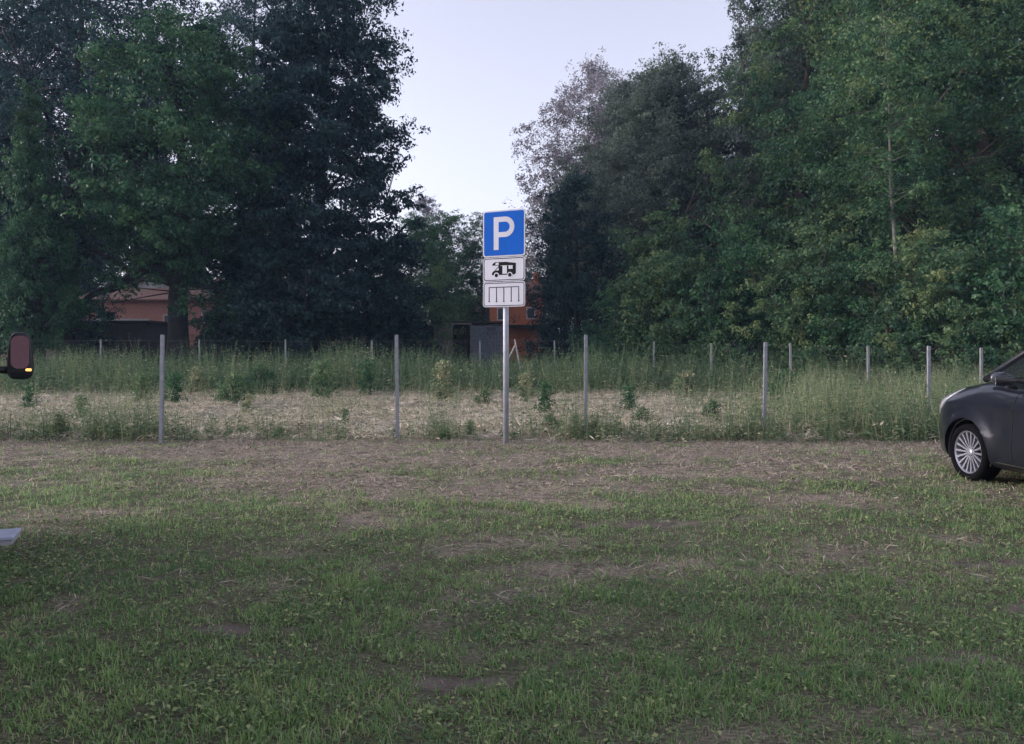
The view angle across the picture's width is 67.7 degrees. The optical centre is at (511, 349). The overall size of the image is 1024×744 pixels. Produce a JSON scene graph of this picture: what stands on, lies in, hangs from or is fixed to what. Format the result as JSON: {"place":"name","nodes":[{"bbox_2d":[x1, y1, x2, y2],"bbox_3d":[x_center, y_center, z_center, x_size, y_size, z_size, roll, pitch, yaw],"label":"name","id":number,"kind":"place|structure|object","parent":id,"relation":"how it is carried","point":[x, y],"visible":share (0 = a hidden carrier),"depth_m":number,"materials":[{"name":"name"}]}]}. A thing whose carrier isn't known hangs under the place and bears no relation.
{"place":"outdoors","nodes":[
{"label":"outdoors","id":0,"kind":"place"},
{"bbox_2d":[402,195,468,286],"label":"bare tree","id":1,"kind":"object","parent":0,"point":[428,209],"visible":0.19,"depth_m":67.83,"materials":[{"name":"green plant"}]},
{"bbox_2d":[1,0,1021,345],"label":"sky","id":2,"kind":"structure","parent":0,"point":[484,69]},
{"bbox_2d":[0,367,1023,743],"bbox_3d":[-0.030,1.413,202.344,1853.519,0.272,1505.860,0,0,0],"label":"ground","id":3,"kind":"structure","parent":0,"point":[514,667],"depth_m":4.88,"materials":[{"name":"plant"}]},
{"bbox_2d":[0,332,33,545],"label":"camper van","id":4,"kind":"object","parent":3,"relation":"on","point":[20,361],"visible":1,"depth_m":5.66,"materials":[{"name":"grey"}]},
{"bbox_2d":[14,384,42,408],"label":"young bush","id":5,"kind":"object","parent":3,"relation":"on","point":[28,399],"visible":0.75,"depth_m":18.17,"materials":[{"name":"green plant"}]},
{"bbox_2d":[0,127,58,362],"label":"conical tree","id":6,"kind":"object","parent":3,"relation":"on","point":[2,153],"visible":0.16,"depth_m":34.53,"materials":[{"name":"green plant"}]},
{"bbox_2d":[0,75,91,367],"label":"conical tree","id":7,"kind":"object","parent":3,"relation":"on","point":[26,164],"visible":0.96,"depth_m":33.39,"materials":[{"name":"green plant"}]},
{"bbox_2d":[1,261,90,364],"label":"gabled house","id":8,"kind":"structure","parent":3,"relation":"on","point":[50,350],"depth_m":64.58,"materials":[{"name":"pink brick"}]},
{"bbox_2d":[0,50,108,346],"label":"dark tree","id":9,"kind":"object","parent":3,"relation":"on","point":[51,265],"visible":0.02,"depth_m":44.83,"materials":[{"name":"green plant"}]},
{"bbox_2d":[46,411,67,434],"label":"young bush","id":10,"kind":"object","parent":3,"relation":"on","point":[57,419],"visible":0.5,"depth_m":12.35,"materials":[{"name":"green plant"}]},
{"bbox_2d":[69,394,88,418],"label":"young bush","id":11,"kind":"object","parent":3,"relation":"on","point":[76,401],"visible":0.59,"depth_m":15.69,"materials":[{"name":"green plant"}]},
{"bbox_2d":[0,0,171,363],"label":"dark tree","id":12,"kind":"object","parent":3,"relation":"on","point":[86,287],"visible":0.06,"depth_m":63.11,"materials":[{"name":"green plant"}]},
{"bbox_2d":[48,292,126,370],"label":"dark bush","id":13,"kind":"object","parent":3,"relation":"on","point":[84,335],"visible":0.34,"depth_m":41.58,"materials":[{"name":"green plant"}]},
{"bbox_2d":[80,319,167,370],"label":"garage","id":14,"kind":"structure","parent":3,"relation":"on","point":[149,333],"depth_m":48.10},
{"bbox_2d":[80,325,145,370],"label":"door","id":15,"kind":"structure","parent":14,"relation":"in","point":[122,332],"depth_m":48.10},
{"bbox_2d":[0,0,265,365],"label":"open crowned tree","id":16,"kind":"object","parent":3,"relation":"on","point":[40,38],"visible":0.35,"depth_m":38.84,"materials":[{"name":"green plant"}]},
{"bbox_2d":[56,33,227,287],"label":"dark tree","id":17,"kind":"object","parent":3,"relation":"on","point":[127,262],"visible":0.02,"depth_m":74.34,"materials":[{"name":"green plant"}]},
{"bbox_2d":[130,372,153,400],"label":"young bush","id":18,"kind":"object","parent":3,"relation":"on","point":[141,377],"visible":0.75,"depth_m":20.78,"materials":[{"name":"green plant"}]},
{"bbox_2d":[129,274,191,287],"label":"pale house","id":19,"kind":"structure","parent":3,"relation":"on","point":[141,285],"depth_m":63.95,"materials":[{"name":"tile"}]},
{"bbox_2d":[79,279,255,356],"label":"brick house","id":20,"kind":"structure","parent":3,"relation":"on","point":[152,308],"depth_m":54.00,"materials":[{"name":"brick"}]},
{"bbox_2d":[164,371,191,402],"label":"young bush","id":21,"kind":"object","parent":3,"relation":"on","point":[176,388],"visible":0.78,"depth_m":20.38,"materials":[{"name":"green plant"}]},
{"bbox_2d":[32,0,325,371],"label":"broad tree","id":22,"kind":"object","parent":3,"relation":"on","point":[179,206],"visible":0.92,"depth_m":34.11,"materials":[{"name":"green plant"}]},
{"bbox_2d":[182,365,206,394],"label":"young bush","id":23,"kind":"object","parent":3,"relation":"on","point":[198,380],"visible":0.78,"depth_m":23.70,"materials":[{"name":"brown plant"}]},
{"bbox_2d":[188,304,230,367],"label":"dark bush","id":24,"kind":"object","parent":3,"relation":"on","point":[203,329],"visible":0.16,"depth_m":40.53,"materials":[{"name":"green plant"}]},
{"bbox_2d":[189,265,272,370],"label":"dark bush","id":25,"kind":"object","parent":3,"relation":"on","point":[211,338],"visible":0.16,"depth_m":37.92,"materials":[{"name":"green plant"}]},
{"bbox_2d":[210,370,261,403],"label":"young bush","id":26,"kind":"object","parent":3,"relation":"on","point":[236,381],"visible":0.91,"depth_m":19.30,"materials":[{"name":"green plant"}]},
{"bbox_2d":[130,0,350,298],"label":"dark tree","id":27,"kind":"object","parent":3,"relation":"on","point":[246,6],"visible":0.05,"depth_m":65.34,"materials":[{"name":"green plant"}]},
{"bbox_2d":[240,393,257,413],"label":"young bush","id":28,"kind":"object","parent":3,"relation":"on","point":[247,399],"visible":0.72,"depth_m":16.85,"materials":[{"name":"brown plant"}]},
{"bbox_2d":[240,362,279,393],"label":"young bush","id":29,"kind":"object","parent":3,"relation":"on","point":[258,370],"visible":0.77,"depth_m":24.18,"materials":[{"name":"green plant"}]},
{"bbox_2d":[211,254,329,371],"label":"dark bush","id":30,"kind":"object","parent":3,"relation":"on","point":[242,349],"visible":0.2,"depth_m":35.78,"materials":[{"name":"green plant"}]},
{"bbox_2d":[192,0,431,369],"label":"layered tree","id":31,"kind":"object","parent":3,"relation":"on","point":[352,107],"visible":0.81,"depth_m":35.77,"materials":[{"name":"green plant"}]},
{"bbox_2d":[248,254,377,368],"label":"dark bush","id":32,"kind":"object","parent":3,"relation":"on","point":[314,327],"visible":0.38,"depth_m":35.21,"materials":[{"name":"green plant"}]},
{"bbox_2d":[308,358,339,398],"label":"young bush","id":33,"kind":"object","parent":3,"relation":"on","point":[322,364],"visible":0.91,"depth_m":22.36,"materials":[{"name":"green plant"}]},
{"bbox_2d":[354,358,384,395],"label":"young bush","id":34,"kind":"object","parent":3,"relation":"on","point":[367,379],"visible":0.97,"depth_m":23.74,"materials":[{"name":"green plant"}]},
{"bbox_2d":[316,256,426,372],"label":"dark bush","id":35,"kind":"object","parent":3,"relation":"on","point":[389,321],"visible":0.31,"depth_m":37.09,"materials":[{"name":"green plant"}]},
{"bbox_2d":[377,325,433,372],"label":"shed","id":36,"kind":"structure","parent":3,"relation":"on","point":[429,326],"depth_m":42.00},
{"bbox_2d":[349,259,464,372],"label":"dark bush","id":37,"kind":"object","parent":3,"relation":"on","point":[418,332],"visible":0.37,"depth_m":39.86,"materials":[{"name":"green plant"}]},
{"bbox_2d":[373,211,462,349],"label":"tree","id":38,"kind":"object","parent":3,"relation":"on","point":[423,237],"visible":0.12,"depth_m":61.16,"materials":[{"name":"green plant"}]},
{"bbox_2d":[412,257,469,367],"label":"leafy bush","id":39,"kind":"object","parent":3,"relation":"on","point":[447,316],"visible":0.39,"depth_m":42.57,"materials":[{"name":"green plant"}]},
{"bbox_2d":[424,359,465,400],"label":"young bush","id":40,"kind":"object","parent":3,"relation":"on","point":[444,375],"visible":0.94,"depth_m":20.73,"materials":[{"name":"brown plant"}]},
{"bbox_2d":[408,208,489,360],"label":"tree","id":41,"kind":"object","parent":3,"relation":"on","point":[449,241],"visible":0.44,"depth_m":59.07,"materials":[{"name":"green plant"}]},
{"bbox_2d":[432,321,502,371],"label":"weathered shed","id":42,"kind":"structure","parent":3,"relation":"on","point":[471,338],"depth_m":42.00,"materials":[{"name":"grey wood"}]},
{"bbox_2d":[453,325,469,367],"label":"doorway","id":43,"kind":"structure","parent":42,"relation":"in","point":[464,339],"depth_m":42.91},
{"bbox_2d":[485,326,496,332],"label":"window","id":44,"kind":"structure","parent":42,"relation":"in","point":[488,329],"depth_m":41.97,"materials":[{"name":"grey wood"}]},
{"bbox_2d":[0,385,938,442],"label":"straw mulch","id":45,"kind":"object","parent":3,"relation":"on","point":[413,411],"visible":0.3,"depth_m":15.82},
{"bbox_2d":[465,420,475,434],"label":"young bush","id":46,"kind":"object","parent":3,"relation":"on","point":[470,430],"visible":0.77,"depth_m":12.65,"materials":[{"name":"green plant"}]},
{"bbox_2d":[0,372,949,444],"bbox_3d":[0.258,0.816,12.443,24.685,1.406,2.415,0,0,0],"label":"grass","id":47,"kind":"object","parent":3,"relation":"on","point":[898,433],"visible":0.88,"depth_m":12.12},
{"bbox_2d":[0,332,950,394],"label":"weed band","id":48,"kind":"object","parent":3,"relation":"on","point":[110,373],"visible":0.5,"depth_m":26.72,"materials":[{"name":"plant"}]},
{"bbox_2d":[500,339,521,375],"bbox_3d":[-0.069,0.465,29.000,1.047,1.720,0.070,0,0,0],"label":"fence brace","id":49,"kind":"object","parent":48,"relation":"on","point":[515,345],"visible":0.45,"depth_m":28.97,"materials":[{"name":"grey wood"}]},
{"bbox_2d":[0,369,960,436],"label":"sparse weeds","id":50,"kind":"object","parent":3,"relation":"on","point":[342,399],"visible":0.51,"depth_m":18.69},
{"bbox_2d":[473,387,496,404],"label":"young bush","id":51,"kind":"object","parent":3,"relation":"on","point":[485,395],"visible":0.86,"depth_m":19.36,"materials":[{"name":"green plant"}]},
{"bbox_2d":[446,212,531,365],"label":"tree","id":52,"kind":"object","parent":3,"relation":"on","point":[476,223],"visible":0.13,"depth_m":62.88,"materials":[{"name":"green plant"}]},
{"bbox_2d":[483,208,524,442],"bbox_3d":[-0.099,-0.196,11.584,0.700,3.826,0.135,0,0,24],"label":"parking sign","id":53,"kind":"object","parent":3,"relation":"on","point":[503,235],"visible":0.98,"depth_m":11.55,"materials":[{"name":"metal"}]},
{"bbox_2d":[0,335,1014,442],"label":"wire fence","id":54,"kind":"object","parent":3,"relation":"on","point":[161,391],"visible":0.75,"depth_m":12.08,"materials":[{"name":"grey"}]},
{"bbox_2d":[469,249,546,359],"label":"tree","id":55,"kind":"object","parent":3,"relation":"on","point":[528,271],"visible":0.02,"depth_m":75.27,"materials":[{"name":"green plant"}]},
{"bbox_2d":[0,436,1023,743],"bbox_3d":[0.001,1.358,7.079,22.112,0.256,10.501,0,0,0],"label":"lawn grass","id":56,"kind":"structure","parent":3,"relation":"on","point":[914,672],"depth_m":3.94,"materials":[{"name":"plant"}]},
{"bbox_2d":[0,434,1023,618],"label":"straw","id":57,"kind":"object","parent":3,"relation":"on","point":[532,461],"visible":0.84,"depth_m":8.83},
{"bbox_2d":[0,455,1023,743],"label":"weeds","id":58,"kind":"object","parent":3,"relation":"on","point":[446,739],"visible":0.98,"depth_m":4.45,"materials":[{"name":"green plant"}]},
{"bbox_2d":[482,273,545,366],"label":"orange house","id":59,"kind":"structure","parent":3,"relation":"on","point":[519,331],"depth_m":52.00,"materials":[{"name":"brick"}]},
{"bbox_2d":[497,307,502,320],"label":"window","id":60,"kind":"structure","parent":59,"relation":"in","point":[499,309],"depth_m":51.97,"materials":[{"name":"grey glass"}]},
{"bbox_2d":[526,307,534,318],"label":"window","id":61,"kind":"structure","parent":59,"relation":"in","point":[531,314],"depth_m":51.97,"materials":[{"name":"grey glass"}]},
{"bbox_2d":[513,371,535,400],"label":"young bush","id":62,"kind":"object","parent":3,"relation":"on","point":[524,384],"visible":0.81,"depth_m":21.49,"materials":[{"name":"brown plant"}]},
{"bbox_2d":[49,339,1006,388],"bbox_3d":[-3.337,0.709,28.254,39.385,2.251,9.668,0,0,20],"label":"wire fence","id":63,"kind":"object","parent":3,"relation":"on","point":[868,358],"visible":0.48,"depth_m":27.47,"materials":[{"name":"metal"}]},
{"bbox_2d":[531,380,555,412],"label":"young bush","id":64,"kind":"object","parent":3,"relation":"on","point":[544,394],"visible":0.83,"depth_m":16.57,"materials":[{"name":"green plant"}]},
{"bbox_2d":[544,414,559,428],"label":"young bush","id":65,"kind":"object","parent":3,"relation":"on","point":[550,421],"visible":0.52,"depth_m":13.52,"materials":[{"name":"green plant"}]},
{"bbox_2d":[536,196,582,360],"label":"dark round tree","id":66,"kind":"object","parent":3,"relation":"on","point":[568,317],"visible":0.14,"depth_m":44.52,"materials":[{"name":"green plant"}]},
{"bbox_2d":[493,46,631,319],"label":"pale tree","id":67,"kind":"object","parent":3,"relation":"on","point":[596,84],"visible":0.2,"depth_m":57.05,"materials":[{"name":"grey plant"}]},
{"bbox_2d":[534,153,619,364],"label":"olive tree","id":68,"kind":"object","parent":3,"relation":"on","point":[578,165],"visible":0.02,"depth_m":53.04,"materials":[{"name":"green plant"}]},
{"bbox_2d":[510,165,654,368],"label":"dark round tree","id":69,"kind":"object","parent":3,"relation":"on","point":[595,254],"visible":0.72,"depth_m":41.14,"materials":[{"name":"green plant"}]},
{"bbox_2d":[557,285,655,373],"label":"shrub","id":70,"kind":"object","parent":3,"relation":"on","point":[611,295],"visible":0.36,"depth_m":34.62,"materials":[{"name":"green plant"}]},
{"bbox_2d":[531,69,689,359],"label":"olive tree","id":71,"kind":"object","parent":3,"relation":"on","point":[616,90],"visible":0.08,"depth_m":52.14,"materials":[{"name":"green plant"}]},
{"bbox_2d":[579,68,655,186],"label":"pale tree","id":72,"kind":"object","parent":3,"relation":"on","point":[614,97],"depth_m":62.42,"materials":[{"name":"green plant"}]},
{"bbox_2d":[619,383,640,409],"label":"young bush","id":73,"kind":"object","parent":3,"relation":"on","point":[630,399],"visible":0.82,"depth_m":18.18,"materials":[{"name":"green plant"}]},
{"bbox_2d":[633,405,651,420],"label":"young bush","id":74,"kind":"object","parent":3,"relation":"on","point":[640,410],"visible":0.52,"depth_m":14.53,"materials":[{"name":"green plant"}]},
{"bbox_2d":[555,56,733,334],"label":"olive tree","id":75,"kind":"object","parent":3,"relation":"on","point":[611,163],"visible":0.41,"depth_m":45.42,"materials":[{"name":"green plant"}]},
{"bbox_2d":[588,241,708,375],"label":"shrub","id":76,"kind":"object","parent":3,"relation":"on","point":[641,279],"visible":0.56,"depth_m":33.39,"materials":[{"name":"green plant"}]},
{"bbox_2d":[576,88,721,327],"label":"olive tree","id":77,"kind":"object","parent":3,"relation":"on","point":[636,162],"visible":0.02,"depth_m":48.42,"materials":[{"name":"green plant"}]},
{"bbox_2d":[608,198,733,354],"bbox_3d":[8.216,-2.653,38.133,6.582,9.790,7.826,0,0,27],"label":"shrub","id":78,"kind":"object","parent":3,"relation":"on","point":[660,236],"visible":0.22,"depth_m":37.65,"materials":[{"name":"green plant"}]},
{"bbox_2d":[600,254,756,381],"bbox_3d":[8.081,-1.178,32.857,7.128,6.005,5.887,0,0,-15],"label":"shrub","id":79,"kind":"object","parent":3,"relation":"on","point":[674,284],"visible":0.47,"depth_m":32.35,"materials":[{"name":"green plant"}]},
{"bbox_2d":[598,41,773,327],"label":"tree","id":80,"kind":"object","parent":3,"relation":"on","point":[699,138],"visible":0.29,"depth_m":44.58,"materials":[{"name":"green plant"}]},
{"bbox_2d":[668,369,709,396],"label":"young bush","id":81,"kind":"object","parent":3,"relation":"on","point":[686,379],"visible":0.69,"depth_m":22.29,"materials":[{"name":"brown plant"}]},
{"bbox_2d":[701,399,724,416],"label":"young bush","id":82,"kind":"object","parent":3,"relation":"on","point":[714,409],"visible":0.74,"depth_m":15.68,"materials":[{"name":"green plant"}]},
{"bbox_2d":[676,210,795,372],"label":"shrub","id":83,"kind":"object","parent":3,"relation":"on","point":[742,252],"visible":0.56,"depth_m":31.21,"materials":[{"name":"green plant"}]},
{"bbox_2d":[671,13,813,325],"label":"olive tree","id":84,"kind":"object","parent":3,"relation":"on","point":[722,67],"visible":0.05,"depth_m":48.09,"materials":[{"name":"green plant"}]},
{"bbox_2d":[744,394,762,419],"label":"young bush","id":85,"kind":"object","parent":3,"relation":"on","point":[756,399],"visible":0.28,"depth_m":15.29,"materials":[{"name":"green plant"}]},
{"bbox_2d":[677,210,832,367],"bbox_3d":[11.436,-2.218,35.504,8.242,8.406,9.980,0,0,-15],"label":"shrub","id":86,"kind":"object","parent":3,"relation":"on","point":[750,223],"visible":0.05,"depth_m":35.38,"materials":[{"name":"green plant"}]},
{"bbox_2d":[690,245,847,380],"bbox_3d":[10.508,-1.149,30.870,7.128,6.005,5.887,0,0,39],"label":"shrub","id":87,"kind":"object","parent":3,"relation":"on","point":[768,308],"visible":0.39,"depth_m":29.65,"materials":[{"name":"green plant"}]},
{"bbox_2d":[767,368,799,398],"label":"young bush","id":88,"kind":"object","parent":3,"relation":"on","point":[786,378],"visible":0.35,"depth_m":20.70,"materials":[{"name":"green plant"}]},
{"bbox_2d":[733,0,847,236],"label":"tall dark tree","id":89,"kind":"object","parent":3,"relation":"on","point":[785,113],"depth_m":51.41,"materials":[{"name":"green plant"}]},
{"bbox_2d":[694,0,897,358],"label":"tall dark tree","id":90,"kind":"object","parent":3,"relation":"on","point":[791,63],"visible":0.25,"depth_m":40.48,"materials":[{"name":"green plant"}]},
{"bbox_2d":[657,0,980,315],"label":"tall green tree","id":91,"kind":"object","parent":3,"relation":"on","point":[707,162],"visible":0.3,"depth_m":37.19,"materials":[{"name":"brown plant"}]},
{"bbox_2d":[758,212,891,385],"bbox_3d":[12.116,-1.601,29.015,4.876,7.252,5.797,0,0,45],"label":"shrub","id":92,"kind":"object","parent":3,"relation":"on","point":[820,269],"visible":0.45,"depth_m":28.58,"materials":[{"name":"green plant"}]},
{"bbox_2d":[741,0,945,249],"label":"tall dark tree","id":93,"kind":"object","parent":3,"relation":"on","point":[798,123],"visible":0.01,"depth_m":46.85,"materials":[{"name":"green plant"}]},
{"bbox_2d":[756,169,941,345],"bbox_3d":[14.371,-2.811,33.203,8.116,10.153,6.826,0,0,-9],"label":"shrub","id":94,"kind":"object","parent":3,"relation":"on","point":[877,229],"visible":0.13,"depth_m":32.31,"materials":[{"name":"green plant"}]},
{"bbox_2d":[785,240,958,384],"bbox_3d":[12.679,-1.034,27.222,5.593,5.704,6.772,0,0,3],"label":"shrub","id":95,"kind":"object","parent":3,"relation":"on","point":[863,253],"visible":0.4,"depth_m":27.19,"materials":[{"name":"green plant"}]},
{"bbox_2d":[763,0,1004,303],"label":"tall dark tree","id":96,"kind":"object","parent":3,"relation":"on","point":[852,113],"depth_m":44.28,"materials":[{"name":"green plant"}]},
{"bbox_2d":[756,0,1023,349],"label":"tall green tree","id":97,"kind":"object","parent":3,"relation":"on","point":[999,164],"visible":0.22,"depth_m":31.43,"materials":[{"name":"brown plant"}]},
{"bbox_2d":[803,0,1001,379],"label":"slim birch","id":98,"kind":"object","parent":3,"relation":"on","point":[882,115],"visible":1,"depth_m":27.33,"materials":[{"name":"green plant"}]},
{"bbox_2d":[829,218,993,387],"bbox_3d":[13.639,-1.272,26.187,5.217,6.527,4.388,0,0,9],"label":"shrub","id":99,"kind":"object","parent":3,"relation":"on","point":[909,255],"visible":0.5,"depth_m":25.50,"materials":[{"name":"green plant"}]},
{"bbox_2d":[821,197,1023,361],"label":"shrub","id":100,"kind":"object","parent":3,"relation":"on","point":[953,227],"visible":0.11,"depth_m":29.16,"materials":[{"name":"green plant"}]},
{"bbox_2d":[829,0,1023,320],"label":"tall green tree","id":101,"kind":"object","parent":3,"relation":"on","point":[982,147],"visible":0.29,"depth_m":29.62,"materials":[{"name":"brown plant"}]},
{"bbox_2d":[853,246,1023,382],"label":"shrub","id":102,"kind":"object","parent":3,"relation":"on","point":[963,267],"visible":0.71,"depth_m":24.02,"materials":[{"name":"green plant"}]},
{"bbox_2d":[883,2,1022,309],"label":"tall dark tree","id":103,"kind":"object","parent":3,"relation":"on","point":[953,150],"depth_m":40.22,"materials":[{"name":"green plant"}]},
{"bbox_2d":[911,184,1023,373],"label":"shrub","id":104,"kind":"object","parent":3,"relation":"on","point":[994,268],"visible":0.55,"depth_m":23.73,"materials":[{"name":"green plant"}]},
{"bbox_2d":[931,3,1023,296],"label":"tall green tree","id":105,"kind":"object","parent":3,"relation":"on","point":[1020,173],"visible":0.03,"depth_m":33.49,"materials":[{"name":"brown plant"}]},
{"bbox_2d":[933,245,1023,376],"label":"shrub","id":106,"kind":"object","parent":3,"relation":"on","point":[1010,339],"visible":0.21,"depth_m":23.64,"materials":[{"name":"green plant"}]},
{"bbox_2d":[939,350,1023,480],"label":"parked car","id":107,"kind":"object","parent":3,"relation":"on","point":[981,429],"visible":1,"depth_m":7.99,"materials":[{"name":"paint"}]},
{"bbox_2d":[643,358,998,433],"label":"tall grass","id":108,"kind":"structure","parent":0,"point":[814,388],"depth_m":16.18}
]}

